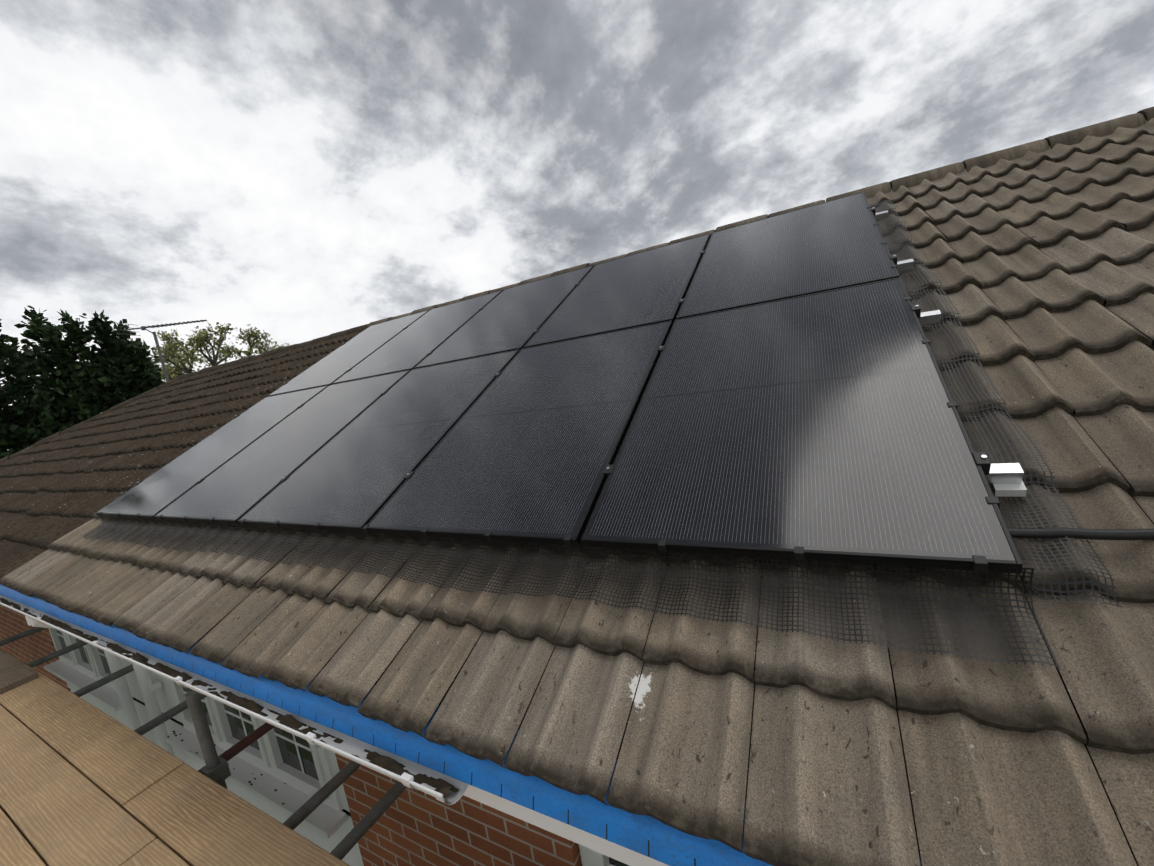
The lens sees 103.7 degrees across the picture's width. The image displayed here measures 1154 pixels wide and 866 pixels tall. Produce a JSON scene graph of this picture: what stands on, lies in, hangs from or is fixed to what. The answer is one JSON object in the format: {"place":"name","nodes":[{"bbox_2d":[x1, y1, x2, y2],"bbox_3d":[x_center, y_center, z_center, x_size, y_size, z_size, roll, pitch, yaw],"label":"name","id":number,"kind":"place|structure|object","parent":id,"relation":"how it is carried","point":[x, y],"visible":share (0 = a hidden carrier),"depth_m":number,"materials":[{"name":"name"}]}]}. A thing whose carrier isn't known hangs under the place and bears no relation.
{"place":"outdoors","nodes":[
{"label":"outdoors","id":0,"kind":"place"},
{"bbox_2d":[0,305,165,458],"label":"tree","id":1,"kind":"object","parent":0,"point":[143,366],"depth_m":16.26,"materials":[{"name":"green plant"}]},
{"bbox_2d":[146,322,288,380],"bbox_3d":[-19.966,-0.573,27.302,7.402,11.823,9.317,-4,9,29],"label":"tree","id":2,"kind":"object","parent":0,"point":[196,346],"depth_m":25.17,"materials":[{"name":"green plant"}]},
{"bbox_2d":[0,0,1153,449],"label":"sky","id":3,"kind":"structure","parent":0,"point":[294,171],"materials":[{"name":"grey"}]},
{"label":"slope","id":4,"kind":"object","parent":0,"visible":0},
{"bbox_2d":[119,320,206,381],"bbox_3d":[-9.447,-1.507,10.785,1.830,2.368,0.499,-10,8,-8],"label":"aerial","id":5,"kind":"object","parent":4,"relation":"on","point":[159,349],"visible":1,"depth_m":10.57,"materials":[{"name":"grey metal"}]},
{"bbox_2d":[0,324,367,463],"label":"ridge tiles","id":6,"kind":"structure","parent":4,"relation":"on","point":[253,357],"depth_m":9.06,"materials":[{"name":"tile"}]},
{"bbox_2d":[0,585,921,865],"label":"roof membrane","id":7,"kind":"object","parent":4,"relation":"on","point":[650,837],"visible":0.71,"depth_m":1.28,"materials":[{"name":"blue plastic"}]},
{"bbox_2d":[28,134,1153,865],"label":"roof tile gaps","id":8,"kind":"object","parent":4,"relation":"on","point":[758,614],"depth_m":1.32,"materials":[{"name":"black"}]},
{"bbox_2d":[0,329,364,578],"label":"tiles","id":9,"kind":"object","parent":8,"relation":"on","point":[162,422],"visible":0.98,"depth_m":6.07,"materials":[{"name":"brown tile"}]},
{"bbox_2d":[0,118,1153,865],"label":"tiles","id":10,"kind":"object","parent":8,"relation":"on","point":[1000,768],"visible":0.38,"depth_m":1.28,"materials":[{"name":"brown tile"}]},
{"bbox_2d":[83,200,1122,668],"bbox_3d":[-0.872,-0.511,3.607,6.026,0.110,3.751,-4,36,29],"label":"wire mesh","id":11,"kind":"object","parent":10,"relation":"on","point":[717,560],"visible":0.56,"depth_m":1.37,"materials":[{"name":"black metal"}]},
{"bbox_2d":[95,192,1022,573],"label":"panel frames","id":12,"kind":"structure","parent":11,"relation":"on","point":[603,482],"depth_m":2.07,"materials":[{"name":"black metal"}]},
{"bbox_2d":[99,206,999,571],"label":"clamps","id":13,"kind":"object","parent":12,"relation":"attached to","point":[981,562],"visible":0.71,"depth_m":1.60,"materials":[{"name":"black metal"}]},
{"bbox_2d":[98,193,1015,560],"bbox_3d":[-0.916,-0.589,3.628,5.730,0.001,3.444,-4,36,29],"label":"glass panel","id":14,"kind":"object","parent":12,"relation":"in","point":[824,421],"visible":1,"depth_m":2.25,"materials":[{"name":"black glass"}]},
{"bbox_2d":[137,207,1023,483],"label":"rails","id":15,"kind":"object","parent":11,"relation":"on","point":[1002,473],"visible":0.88,"depth_m":1.28,"materials":[{"name":"silver metal"}]},
{"bbox_2d":[990,481,1026,496],"bbox_3d":[1.212,0.150,1.277,0.065,0.025,0.055,-4,36,29],"label":"mounting bracket","id":16,"kind":"object","parent":11,"relation":"on","point":[1013,489],"visible":0.64,"depth_m":1.26,"materials":[{"name":"grey"}]},
{"bbox_2d":[1008,527,1153,540],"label":"conduit","id":17,"kind":"object","parent":10,"relation":"on","point":[1101,534],"visible":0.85,"depth_m":1.11,"materials":[{"name":"black plastic"}]},
{"bbox_2d":[277,120,1146,353],"bbox_3d":[-1.403,-1.649,5.818,16.430,0.065,0.045,-4,9,29],"label":"ridge mortar","id":18,"kind":"object","parent":8,"relation":"on","point":[966,172],"visible":0.1,"depth_m":3.37,"materials":[{"name":"grey"}]},
{"bbox_2d":[367,107,1153,327],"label":"ridge","id":19,"kind":"object","parent":4,"relation":"on","point":[1105,128],"visible":0.44,"depth_m":3.48,"materials":[{"name":"tile"}]},
{"label":"ground","id":20,"kind":"structure","parent":0,"visible":0},
{"bbox_2d":[0,627,406,859],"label":"scaffold tubes","id":21,"kind":"object","parent":20,"relation":"on","point":[215,768],"visible":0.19,"depth_m":2.11},
{"bbox_2d":[0,648,349,865],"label":"planks","id":22,"kind":"object","parent":21,"relation":"on","point":[83,782],"visible":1,"depth_m":1.99,"materials":[{"name":"brown wood"}]},
{"bbox_2d":[0,650,38,693],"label":"old board","id":23,"kind":"object","parent":22,"relation":"on","point":[14,673],"visible":1,"depth_m":3.21,"materials":[{"name":"brown wood"}]},
{"bbox_2d":[198,723,274,771],"bbox_3d":[-2.031,1.730,1.713,0.048,0.047,1.755,-4,9,29],"label":"scaffold pole","id":24,"kind":"object","parent":21,"relation":"attached to","point":[245,742],"depth_m":2.32,"materials":[{"name":"red"}]},
{"bbox_2d":[0,605,581,865],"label":"brick wall","id":25,"kind":"structure","parent":20,"relation":"on","point":[410,827],"depth_m":2.06,"materials":[{"name":"brown brick"}]},
{"bbox_2d":[25,611,174,755],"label":"downpipes","id":26,"kind":"object","parent":25,"relation":"attached to","point":[148,686],"visible":0.31,"depth_m":3.34,"materials":[{"name":"white plastic"}]},
{"bbox_2d":[67,657,363,865],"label":"cladding","id":27,"kind":"structure","parent":25,"relation":"attached to","point":[166,699],"depth_m":3.29,"materials":[{"name":"white plastic"}]},
{"bbox_2d":[132,697,350,816],"bbox_3d":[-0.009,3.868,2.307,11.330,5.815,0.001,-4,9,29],"label":"window sill","id":28,"kind":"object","parent":25,"relation":"attached to","point":[181,724],"depth_m":3.71,"materials":[{"name":"black"}]},
{"bbox_2d":[44,628,613,865],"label":"window frames","id":29,"kind":"structure","parent":25,"relation":"attached to","point":[327,818],"depth_m":2.74,"materials":[{"name":"white plastic"}]},
{"bbox_2d":[167,731,285,804],"bbox_3d":[-2.159,2.081,2.847,1.674,0.005,0.101,-4,9,29],"label":"sill debris","id":30,"kind":"object","parent":29,"relation":"on","point":[251,784],"visible":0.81,"depth_m":2.74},
{"bbox_2d":[56,629,628,865],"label":"window glass","id":31,"kind":"object","parent":29,"relation":"in","point":[288,752],"visible":0.12,"depth_m":2.64,"materials":[{"name":"clear glass"}]},
{"bbox_2d":[463,784,668,865],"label":"fascia board","id":32,"kind":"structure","parent":25,"relation":"attached to","point":[622,854],"depth_m":1.20,"materials":[{"name":"white plastic"}]},
{"bbox_2d":[0,595,467,804],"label":"gutter","id":33,"kind":"object","parent":32,"relation":"attached to","point":[352,745],"visible":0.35,"depth_m":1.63,"materials":[{"name":"white plastic"}]},
{"bbox_2d":[0,598,459,797],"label":"gutter debris","id":34,"kind":"object","parent":33,"relation":"in","point":[442,786],"visible":0.56,"depth_m":1.76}
]}

